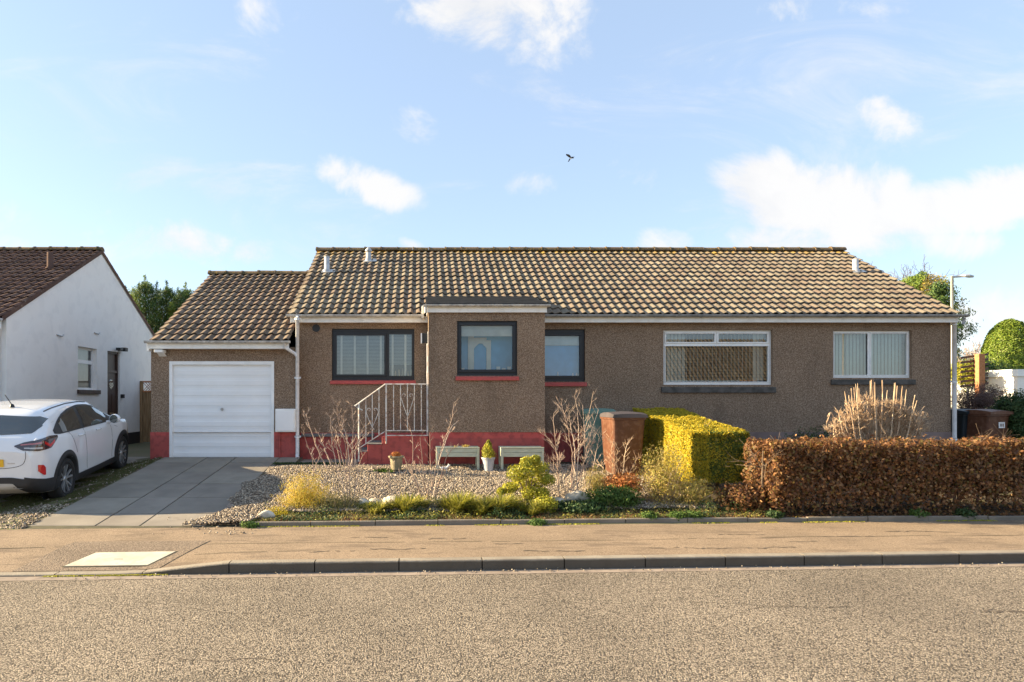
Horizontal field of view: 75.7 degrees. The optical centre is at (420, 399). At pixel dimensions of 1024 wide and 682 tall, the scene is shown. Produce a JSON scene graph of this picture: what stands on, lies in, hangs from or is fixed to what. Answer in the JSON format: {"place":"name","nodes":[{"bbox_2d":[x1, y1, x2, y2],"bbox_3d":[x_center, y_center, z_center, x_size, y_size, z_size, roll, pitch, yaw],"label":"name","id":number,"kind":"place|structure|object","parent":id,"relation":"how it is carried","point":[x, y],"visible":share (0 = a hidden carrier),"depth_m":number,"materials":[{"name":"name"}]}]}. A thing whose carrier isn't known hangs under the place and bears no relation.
{"place":"outdoors","nodes":[
{"label":"outdoors","id":0,"kind":"place"},
{"bbox_2d":[0,457,147,513],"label":"neighbour driveway","id":1,"kind":"structure","parent":0,"point":[129,460],"depth_m":12.66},
{"bbox_2d":[0,395,127,499],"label":"parked car","id":2,"kind":"object","parent":1,"relation":"on","point":[53,448],"visible":1,"depth_m":10.65,"materials":[{"name":"white paint"}]},
{"bbox_2d":[0,456,162,529],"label":"verge","id":3,"kind":"structure","parent":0,"point":[51,503],"depth_m":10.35,"materials":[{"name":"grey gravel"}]},
{"bbox_2d":[22,457,302,528],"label":"driveway","id":4,"kind":"structure","parent":0,"point":[212,494],"depth_m":10.75,"materials":[{"name":"grey concrete"}]},
{"bbox_2d":[299,459,358,462],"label":"house path","id":5,"kind":"structure","parent":0,"point":[316,460],"depth_m":13.85,"materials":[{"name":"concrete"}]},
{"bbox_2d":[182,463,720,525],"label":"gravel","id":6,"kind":"structure","parent":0,"point":[462,475],"depth_m":11.21,"materials":[{"name":"beige gravel"}]},
{"bbox_2d":[263,505,292,517],"bbox_3d":[-2.106,1.669,9.601,0.546,0.217,0.407,0,0,0],"label":"golden cushion","id":7,"kind":"object","parent":6,"relation":"on","point":[279,512],"visible":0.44,"depth_m":9.54,"materials":[{"name":"yellow plant"}]},
{"bbox_2d":[270,466,339,513],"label":"golden shrub","id":8,"kind":"object","parent":6,"relation":"on","point":[306,496],"visible":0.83,"depth_m":9.85,"materials":[{"name":"yellow plant"}]},
{"bbox_2d":[272,462,346,464],"bbox_3d":[-2.224,1.279,13.091,1.477,0.054,0.310,0,0,0],"label":"edging","id":9,"kind":"object","parent":6,"relation":"on","point":[305,463],"visible":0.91,"depth_m":13.01,"materials":[{"name":"grey concrete"}]},
{"bbox_2d":[301,424,326,473],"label":"bare shrub","id":10,"kind":"object","parent":6,"relation":"on","point":[311,453],"visible":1,"depth_m":11.81,"materials":[{"name":"brown plant"}]},
{"bbox_2d":[299,486,363,513],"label":"trailing shrub","id":11,"kind":"object","parent":6,"relation":"on","point":[341,501],"visible":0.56,"depth_m":9.74,"materials":[{"name":"green plant"}]},
{"bbox_2d":[302,395,370,467],"bbox_3d":[-1.545,0.608,12.294,1.392,1.386,0.440,0,0,0],"label":"bare shrub","id":12,"kind":"object","parent":6,"relation":"on","point":[358,441],"visible":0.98,"depth_m":12.29,"materials":[{"name":"brown plant"}]},
{"bbox_2d":[326,439,364,502],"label":"bare shrub","id":13,"kind":"object","parent":6,"relation":"on","point":[346,469],"visible":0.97,"depth_m":9.98,"materials":[{"name":"brown plant"}]},
{"bbox_2d":[351,500,393,514],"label":"shrub","id":14,"kind":"object","parent":6,"relation":"on","point":[367,510],"visible":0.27,"depth_m":9.68,"materials":[{"name":"green plant"}]},
{"bbox_2d":[357,499,397,514],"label":"grass tuft","id":15,"kind":"object","parent":6,"relation":"on","point":[380,506],"visible":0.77,"depth_m":9.65,"materials":[{"name":"green plant"}]},
{"bbox_2d":[373,468,392,471],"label":"spiky weed","id":16,"kind":"object","parent":6,"relation":"on","point":[382,470],"visible":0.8,"depth_m":12.17,"materials":[{"name":"green plant"}]},
{"bbox_2d":[371,462,405,503],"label":"bare shrub","id":17,"kind":"object","parent":6,"relation":"on","point":[389,480],"visible":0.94,"depth_m":9.95,"materials":[{"name":"beige plant"}]},
{"bbox_2d":[388,455,403,469],"bbox_3d":[-0.456,1.198,12.350,0.310,0.265,0.310,0,0,0],"label":"stone pot","id":18,"kind":"object","parent":6,"relation":"on","point":[397,463],"visible":0.91,"depth_m":12.25,"materials":[{"name":"beige stone"}]},
{"bbox_2d":[390,452,400,455],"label":"withered plant","id":19,"kind":"object","parent":18,"relation":"in","point":[395,453],"visible":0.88,"depth_m":12.31,"materials":[{"name":"orange plant"}]},
{"bbox_2d":[373,492,438,512],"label":"grass tuft","id":20,"kind":"object","parent":6,"relation":"on","point":[403,503],"visible":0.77,"depth_m":9.74,"materials":[{"name":"plant"}]},
{"bbox_2d":[402,399,457,501],"bbox_3d":[0.167,0.857,10.105,0.905,1.817,0.328,0,0,0],"label":"bare shrub","id":21,"kind":"object","parent":6,"relation":"on","point":[438,464],"visible":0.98,"depth_m":10.09,"materials":[{"name":"brown plant"}]},
{"bbox_2d":[436,446,479,468],"bbox_3d":[0.725,1.154,12.725,0.843,0.472,0.360,0,0,0],"label":"trough planter","id":22,"kind":"object","parent":6,"relation":"on","point":[461,451],"visible":0.84,"depth_m":12.56,"materials":[{"name":"green paint"}]},
{"bbox_2d":[429,488,495,513],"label":"grass tuft","id":23,"kind":"object","parent":6,"relation":"on","point":[455,503],"visible":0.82,"depth_m":9.70,"materials":[{"name":"green plant"}]},
{"bbox_2d":[463,497,500,514],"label":"grass tuft","id":24,"kind":"object","parent":6,"relation":"on","point":[480,506],"visible":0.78,"depth_m":9.61,"materials":[{"name":"green plant"}]},
{"bbox_2d":[481,457,494,471],"bbox_3d":[1.306,1.242,12.500,0.270,0.275,0.270,0,0,0],"label":"flower pot","id":25,"kind":"object","parent":6,"relation":"on","point":[488,464],"visible":0.85,"depth_m":12.41,"materials":[{"name":"white ceramic"}]},
{"bbox_2d":[481,440,496,458],"bbox_3d":[1.290,0.952,12.486,0.311,0.376,0.325,0,0,29],"label":"dwarf conifer","id":26,"kind":"object","parent":25,"relation":"on","point":[487,448],"visible":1,"depth_m":12.45,"materials":[{"name":"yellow plant"}]},
{"bbox_2d":[471,490,532,513],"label":"grass tuft","id":27,"kind":"object","parent":6,"relation":"on","point":[510,501],"visible":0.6,"depth_m":9.72,"materials":[{"name":"plant"}]},
{"bbox_2d":[498,446,543,469],"bbox_3d":[1.970,1.154,12.725,0.843,0.472,0.360,0,0,0],"label":"trough planter","id":28,"kind":"object","parent":6,"relation":"on","point":[514,451],"visible":0.9,"depth_m":12.56,"materials":[{"name":"green paint"}]},
{"bbox_2d":[496,455,555,502],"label":"evergreen bush","id":29,"kind":"object","parent":6,"relation":"on","point":[523,469],"visible":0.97,"depth_m":10.00,"materials":[{"name":"yellow plant"}]},
{"bbox_2d":[512,500,556,514],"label":"grass tuft","id":30,"kind":"object","parent":6,"relation":"on","point":[532,509],"visible":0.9,"depth_m":9.63,"materials":[{"name":"green plant"}]},
{"bbox_2d":[563,490,590,500],"bbox_3d":[2.459,1.571,10.200,0.421,0.288,0.273,0,0,0],"label":"rock","id":31,"kind":"object","parent":6,"relation":"on","point":[574,495],"visible":0.52,"depth_m":10.10,"materials":[{"name":"white stone"}]},
{"bbox_2d":[555,498,614,514],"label":"ground plant","id":32,"kind":"object","parent":6,"relation":"on","point":[579,506],"visible":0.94,"depth_m":9.67,"materials":[{"name":"green plant"}]},
{"bbox_2d":[592,432,640,476],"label":"bare shrub","id":33,"kind":"object","parent":6,"relation":"on","point":[612,460],"visible":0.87,"depth_m":10.50,"materials":[{"name":"beige plant"}]},
{"bbox_2d":[598,411,647,473],"bbox_3d":[3.820,0.814,12.328,0.659,1.191,0.887,0,0,-3],"label":"wheelie bin","id":34,"kind":"object","parent":6,"relation":"on","point":[622,426],"visible":0.77,"depth_m":11.99,"materials":[{"name":"brown plastic"}]},
{"bbox_2d":[599,471,651,494],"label":"orange shrub","id":35,"kind":"object","parent":6,"relation":"on","point":[624,479],"visible":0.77,"depth_m":10.14,"materials":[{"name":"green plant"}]},
{"bbox_2d":[0,531,1023,681],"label":"road","id":36,"kind":"structure","parent":0,"point":[906,625],"depth_m":5.35,"materials":[{"name":"grey asphalt"}]},
{"bbox_2d":[0,563,1023,580],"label":"road channel","id":37,"kind":"object","parent":36,"relation":"on","point":[35,578],"visible":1,"depth_m":7.11,"materials":[{"name":"beige concrete"}]},
{"bbox_2d":[16,517,1002,578],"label":"stray stones","id":38,"kind":"object","parent":37,"relation":"on","point":[423,570],"visible":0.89,"depth_m":7.19,"materials":[{"name":"grey stone"}]},
{"bbox_2d":[0,520,1023,571],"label":"pavement","id":39,"kind":"structure","parent":0,"point":[275,543],"depth_m":8.23,"materials":[{"name":"grey concrete"}]},
{"bbox_2d":[13,540,210,570],"bbox_3d":[-3.520,1.810,7.590,1.800,0.094,1.120,0,0,0],"label":"pavement patch","id":40,"kind":"object","parent":39,"relation":"on","point":[57,559],"visible":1,"depth_m":7.67,"materials":[{"name":"beige concrete"}]},
{"bbox_2d":[62,551,176,566],"bbox_3d":[-3.405,1.813,7.420,1.120,0.058,0.473,0,0,-3],"label":"access cover","id":41,"kind":"object","parent":40,"relation":"on","point":[144,558],"visible":1,"depth_m":7.39,"materials":[{"name":"concrete"}]},
{"bbox_2d":[241,519,259,528],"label":"weed","id":42,"kind":"object","parent":39,"relation":"on","point":[252,524],"visible":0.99,"depth_m":8.97,"materials":[{"name":"green plant"}]},
{"bbox_2d":[28,535,991,553],"bbox_3d":[2.032,1.776,7.993,20.069,0.029,0.487,0,0,-3],"label":"pavement joint","id":43,"kind":"object","parent":39,"relation":"on","point":[645,539],"visible":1,"depth_m":8.39,"materials":[{"name":"grey concrete"}]},
{"bbox_2d":[43,520,995,576],"bbox_3d":[2.286,1.817,8.991,14.366,0.136,1.975,0,0,-12],"label":"moss","id":44,"kind":"object","parent":39,"relation":"on","point":[475,524],"visible":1,"depth_m":9.12,"materials":[{"name":"green plant"}]},
{"bbox_2d":[0,0,1023,360],"label":"sky","id":45,"kind":"structure","parent":0,"point":[181,140],"materials":[{"name":"blue"}]},
{"bbox_2d":[36,442,1023,580],"bbox_3d":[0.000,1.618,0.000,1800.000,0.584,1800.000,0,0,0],"label":"ground","id":46,"kind":"structure","parent":0,"point":[139,449],"depth_m":9.28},
{"bbox_2d":[0,246,154,443],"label":"white house","id":47,"kind":"structure","parent":46,"relation":"on","point":[74,325],"depth_m":17.26,"materials":[{"name":"paint"}]},
{"bbox_2d":[77,347,100,393],"bbox_3d":[-9.080,-0.783,17.642,0.280,1.253,1.163,0,0,0],"label":"window","id":48,"kind":"structure","parent":47,"relation":"in","point":[83,353],"depth_m":17.82,"materials":[{"name":"glass"}]},
{"bbox_2d":[107,373,115,414],"bbox_3d":[-9.087,0.260,19.103,0.065,2.099,0.622,0,0,0],"label":"door","id":49,"kind":"structure","parent":47,"relation":"in","point":[111,377],"depth_m":19.13,"materials":[{"name":"brown wood"}]},
{"bbox_2d":[140,381,150,442],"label":"timber gate","id":50,"kind":"structure","parent":46,"relation":"on","point":[145,413],"depth_m":20.91,"materials":[{"name":"brown wood"}]},
{"bbox_2d":[129,275,174,334],"bbox_3d":[-11.719,-1.915,27.441,3.876,6.895,3.834,0,0,-26],"label":"conifer tree","id":51,"kind":"object","parent":46,"relation":"on","point":[143,305],"visible":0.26,"depth_m":27.36,"materials":[{"name":"green plant"}]},
{"bbox_2d":[147,281,178,329],"bbox_3d":[-10.936,-1.872,28.581,3.502,6.810,3.986,0,0,-34],"label":"conifer tree","id":52,"kind":"object","parent":46,"relation":"on","point":[167,291],"visible":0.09,"depth_m":28.27,"materials":[{"name":"green plant"}]},
{"bbox_2d":[152,281,194,332],"bbox_3d":[-9.904,-1.790,27.950,3.917,6.646,4.309,0,0,-32],"label":"conifer tree","id":53,"kind":"object","parent":46,"relation":"on","point":[185,294],"visible":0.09,"depth_m":27.67,"materials":[{"name":"green plant"}]},
{"bbox_2d":[0,550,1023,576],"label":"kerb","id":54,"kind":"structure","parent":46,"relation":"on","point":[571,562],"depth_m":7.22,"materials":[{"name":"concrete"}]},
{"bbox_2d":[144,246,969,464],"bbox_3d":[2.985,-1.337,17.313,17.490,5.734,8.971,0,0,0],"label":"bungalow","id":55,"kind":"object","parent":46,"relation":"on","point":[505,346],"visible":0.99,"depth_m":14.20,"materials":[{"name":"brown concrete"}]},
{"bbox_2d":[173,365,270,456],"bbox_3d":[-4.229,0.244,13.874,2.100,1.968,0.068,0,0,0],"label":"garage door","id":56,"kind":"structure","parent":55,"relation":"in","point":[219,410],"depth_m":13.91,"materials":[{"name":"paint"}]},
{"bbox_2d":[330,329,415,383],"bbox_3d":[-1.030,-0.943,14.313,1.864,1.210,0.326,0,0,0],"label":"window","id":57,"kind":"structure","parent":55,"relation":"in","point":[341,373],"depth_m":14.35,"materials":[{"name":"glass"}]},
{"bbox_2d":[359,434,427,464],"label":"entrance steps","id":58,"kind":"structure","parent":55,"relation":"attached to","point":[376,452],"depth_m":13.07,"materials":[{"name":"red paint"}]},
{"bbox_2d":[354,384,428,461],"bbox_3d":[-0.580,0.459,13.048,1.491,1.564,0.036,0,0,0],"label":"handrail","id":59,"kind":"object","parent":58,"relation":"attached to","point":[372,428],"visible":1,"depth_m":13.04,"materials":[{"name":"white metal"}]},
{"bbox_2d":[426,343,428,434],"bbox_3d":[0.155,-0.295,13.775,0.040,2.050,0.750,0,0,0],"label":"front door","id":60,"kind":"structure","parent":55,"relation":"in","point":[427,343],"depth_m":14.09,"materials":[{"name":"white plastic"}]},
{"bbox_2d":[456,321,518,379],"bbox_3d":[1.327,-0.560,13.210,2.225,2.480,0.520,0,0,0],"label":"window","id":61,"kind":"structure","parent":55,"relation":"in","point":[486,350],"depth_m":13.14,"materials":[{"name":"plastic"}]},
{"bbox_2d":[545,330,586,385],"bbox_3d":[2.938,-0.914,14.280,1.377,1.245,0.260,0,0,0],"label":"window","id":62,"kind":"structure","parent":55,"relation":"in","point":[564,349],"depth_m":14.35,"materials":[{"name":"glass"}]},
{"bbox_2d":[661,330,775,392],"bbox_3d":[6.501,-0.838,14.315,2.486,1.373,0.330,0,0,0],"label":"window","id":63,"kind":"structure","parent":55,"relation":"in","point":[715,333],"depth_m":14.27,"materials":[{"name":"glass"}]},
{"bbox_2d":[831,331,915,384],"bbox_3d":[9.870,-0.920,14.303,1.823,1.187,0.305,0,0,0],"label":"window","id":64,"kind":"structure","parent":55,"relation":"in","point":[868,335],"depth_m":14.44,"materials":[{"name":"white plastic"}]},
{"bbox_2d":[249,515,1023,526],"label":"edging strip","id":65,"kind":"object","parent":46,"relation":"on","point":[572,521],"visible":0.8,"depth_m":9.31,"materials":[{"name":"concrete"}]},
{"bbox_2d":[872,260,962,290],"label":"bare tree","id":66,"kind":"object","parent":46,"relation":"on","point":[914,272],"visible":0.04,"depth_m":42.82,"materials":[{"name":"brown plant"}]},
{"bbox_2d":[897,269,979,360],"bbox_3d":[23.183,-2.207,30.080,4.189,7.479,4.125,0,0,0],"label":"evergreen tree","id":67,"kind":"object","parent":46,"relation":"on","point":[920,281],"visible":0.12,"depth_m":29.29,"materials":[{"name":"green plant"}]},
{"bbox_2d":[926,281,969,361],"bbox_3d":[21.619,-1.699,26.958,1.994,6.463,2.100,0,0,0],"label":"evergreen tree","id":68,"kind":"object","parent":46,"relation":"on","point":[938,291],"visible":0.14,"depth_m":26.75,"materials":[{"name":"green plant"}]},
{"bbox_2d":[951,409,969,439],"bbox_3d":[12.428,0.804,15.027,0.659,1.191,0.887,0,0,-10],"label":"wheelie bin","id":69,"kind":"object","parent":46,"relation":"on","point":[962,416],"visible":0.12,"depth_m":14.66,"materials":[{"name":"black plastic"}]},
{"bbox_2d":[950,274,973,406],"bbox_3d":[21.632,-1.794,26.000,0.940,6.448,0.170,0,0,0],"label":"street lamp","id":70,"kind":"object","parent":46,"relation":"on","point":[952,288],"visible":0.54,"depth_m":25.97,"materials":[{"name":"metal"}]},
{"bbox_2d":[951,359,973,388],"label":"ivy bush","id":71,"kind":"object","parent":46,"relation":"on","point":[959,374],"visible":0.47,"depth_m":24.79,"materials":[{"name":"yellow plant"}]},
{"bbox_2d":[957,341,981,362],"bbox_3d":[28.956,-0.753,33.902,3.230,4.666,3.642,0,0,-16],"label":"bare tree","id":72,"kind":"object","parent":46,"relation":"on","point":[969,354],"visible":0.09,"depth_m":33.95,"materials":[{"name":"beige plant"}]},
{"bbox_2d":[957,341,981,360],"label":"bare tree","id":73,"kind":"object","parent":46,"relation":"on","point":[973,345],"visible":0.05,"depth_m":40.09,"materials":[{"name":"beige plant"}]},
{"bbox_2d":[960,353,988,392],"bbox_3d":[20.638,-0.152,24.125,1.040,3.163,0.250,0,0,0],"label":"slatted screen","id":74,"kind":"object","parent":46,"relation":"on","point":[978,370],"visible":0.66,"depth_m":24.15,"materials":[{"name":"brown wood"}]},
{"bbox_2d":[951,380,1014,408],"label":"bare hedge","id":75,"kind":"object","parent":46,"relation":"on","point":[976,400],"visible":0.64,"depth_m":16.40,"materials":[{"name":"brown plant"}]},
{"bbox_2d":[957,352,1015,388],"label":"dark scrub","id":76,"kind":"object","parent":46,"relation":"on","point":[991,366],"visible":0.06,"depth_m":25.32,"materials":[{"name":"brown plant"}]},
{"bbox_2d":[966,409,1013,452],"bbox_3d":[12.595,0.804,14.627,0.659,1.191,0.887,0,0,-14],"label":"wheelie bin","id":77,"kind":"object","parent":46,"relation":"on","point":[985,420],"visible":0.44,"depth_m":14.29,"materials":[{"name":"brown plastic"}]},
{"bbox_2d":[957,369,1023,408],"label":"white shed","id":78,"kind":"structure","parent":46,"relation":"on","point":[1011,379],"depth_m":24.37,"materials":[{"name":"paint"}]},
{"bbox_2d":[980,318,1023,369],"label":"topiary tree","id":79,"kind":"object","parent":46,"relation":"on","point":[1004,340],"visible":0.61,"depth_m":27.53,"materials":[{"name":"green plant"}]},
{"bbox_2d":[985,388,1023,438],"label":"dark bush","id":80,"kind":"object","parent":46,"relation":"on","point":[1015,426],"visible":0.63,"depth_m":14.39,"materials":[{"name":"green plant"}]},
{"bbox_2d":[209,461,1023,524],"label":"garden soil","id":81,"kind":"structure","parent":0,"point":[877,506],"depth_m":9.99,"materials":[{"name":"brown soil"}]},
{"bbox_2d":[258,510,275,519],"bbox_3d":[-2.218,1.661,9.355,0.277,0.155,0.137,0,0,0],"label":"rock","id":82,"kind":"object","parent":81,"relation":"on","point":[265,514],"visible":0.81,"depth_m":9.30,"materials":[{"name":"white stone"}]},
{"bbox_2d":[358,498,368,503],"bbox_3d":[-0.840,1.585,9.979,0.219,0.171,0.218,0,0,-42],"label":"rock","id":83,"kind":"object","parent":81,"relation":"on","point":[363,500],"visible":0.36,"depth_m":9.92,"materials":[{"name":"white stone"}]},
{"bbox_2d":[383,496,404,502],"bbox_3d":[-0.415,1.584,10.040,0.385,0.214,0.254,0,0,0],"label":"rock","id":84,"kind":"object","parent":81,"relation":"on","point":[388,498],"visible":0.3,"depth_m":9.99,"materials":[{"name":"white stone"}]},
{"bbox_2d":[253,498,762,520],"bbox_3d":[1.437,1.614,9.598,7.174,0.247,0.655,0,0,-3],"label":"ground cover","id":85,"kind":"object","parent":81,"relation":"on","point":[716,513],"visible":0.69,"depth_m":9.48,"materials":[{"name":"green plant"}]},
{"bbox_2d":[526,518,547,525],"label":"weed","id":86,"kind":"object","parent":81,"relation":"on","point":[539,521],"visible":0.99,"depth_m":9.17,"materials":[{"name":"green plant"}]},
{"bbox_2d":[530,494,558,512],"bbox_3d":[1.881,1.578,9.805,0.444,0.313,0.420,0,0,0],"label":"evergreen","id":87,"kind":"object","parent":81,"relation":"on","point":[548,500],"visible":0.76,"depth_m":9.71,"materials":[{"name":"yellow plant"}]},
{"bbox_2d":[538,379,606,496],"bbox_3d":[2.396,0.674,10.277,1.075,1.991,0.470,0,0,0],"label":"bare shrub","id":88,"kind":"object","parent":81,"relation":"on","point":[586,452],"visible":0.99,"depth_m":10.29,"materials":[{"name":"beige plant"}]},
{"bbox_2d":[583,466,608,495],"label":"dry grass","id":89,"kind":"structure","parent":81,"relation":"on","point":[598,477],"depth_m":10.25,"materials":[{"name":"yellow plant"}]},
{"bbox_2d":[580,408,614,463],"bbox_3d":[3.637,0.751,13.377,0.640,1.158,0.862,0,0,8],"label":"wheelie bin","id":90,"kind":"object","parent":81,"relation":"on","point":[597,423],"visible":0.41,"depth_m":13.06,"materials":[{"name":"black plastic"}]},
{"bbox_2d":[582,483,646,510],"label":"green shrub","id":91,"kind":"object","parent":81,"relation":"on","point":[610,493],"visible":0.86,"depth_m":9.88,"materials":[{"name":"green plant"}]},
{"bbox_2d":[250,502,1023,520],"bbox_3d":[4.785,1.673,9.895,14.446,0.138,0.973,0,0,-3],"label":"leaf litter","id":92,"kind":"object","parent":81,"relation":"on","point":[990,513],"visible":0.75,"depth_m":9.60,"materials":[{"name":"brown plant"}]},
{"bbox_2d":[639,510,659,519],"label":"weed","id":93,"kind":"object","parent":81,"relation":"on","point":[649,515],"visible":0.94,"depth_m":9.36,"materials":[{"name":"green plant"}]},
{"bbox_2d":[633,439,700,508],"bbox_3d":[3.796,1.216,10.159,0.956,1.231,0.800,0,0,-23],"label":"shrub","id":94,"kind":"object","parent":81,"relation":"on","point":[662,478],"visible":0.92,"depth_m":10.06,"materials":[{"name":"yellow plant"}]},
{"bbox_2d":[666,510,689,520],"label":"weed","id":95,"kind":"object","parent":81,"relation":"on","point":[677,514],"visible":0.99,"depth_m":9.37,"materials":[{"name":"green plant"}]},
{"bbox_2d":[632,407,750,493],"bbox_3d":[4.915,0.878,12.105,1.456,1.474,3.279,0,0,0],"label":"golden hedge","id":96,"kind":"object","parent":81,"relation":"on","point":[707,444],"visible":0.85,"depth_m":10.77,"materials":[{"name":"yellow plant"}]},
{"bbox_2d":[684,510,703,519],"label":"weed","id":97,"kind":"object","parent":81,"relation":"on","point":[694,514],"visible":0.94,"depth_m":9.38,"materials":[{"name":"green plant"}]},
{"bbox_2d":[669,475,723,507],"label":"dry shrub","id":98,"kind":"object","parent":81,"relation":"on","point":[694,492],"visible":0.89,"depth_m":10.00,"materials":[{"name":"green plant"}]},
{"bbox_2d":[709,478,785,513],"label":"beech clump","id":99,"kind":"object","parent":81,"relation":"on","point":[747,496],"visible":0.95,"depth_m":9.79,"materials":[{"name":"brown plant"}]},
{"bbox_2d":[763,509,784,519],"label":"weed","id":100,"kind":"object","parent":81,"relation":"on","point":[773,514],"visible":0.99,"depth_m":9.44,"materials":[{"name":"green plant"}]},
{"bbox_2d":[783,423,832,463],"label":"dark shrub","id":101,"kind":"object","parent":81,"relation":"on","point":[811,436],"visible":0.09,"depth_m":13.23,"materials":[{"name":"green plant"}]},
{"bbox_2d":[726,423,1023,514],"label":"beech hedge","id":102,"kind":"object","parent":81,"relation":"on","point":[949,469],"visible":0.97,"depth_m":9.72,"materials":[{"name":"brown plant"}]},
{"bbox_2d":[822,380,935,454],"bbox_3d":[8.413,0.451,11.987,2.183,1.642,0.518,0,0,0],"label":"dead shrub","id":103,"kind":"object","parent":81,"relation":"on","point":[906,426],"visible":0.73,"depth_m":11.95,"materials":[{"name":"beige plant"}]},
{"bbox_2d":[908,507,930,517],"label":"weed","id":104,"kind":"object","parent":81,"relation":"on","point":[913,512],"visible":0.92,"depth_m":9.54,"materials":[{"name":"green plant"}]},
{"bbox_2d":[952,507,977,518],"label":"weed","id":105,"kind":"object","parent":81,"relation":"on","point":[965,512],"visible":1,"depth_m":9.57,"materials":[{"name":"green plant"}]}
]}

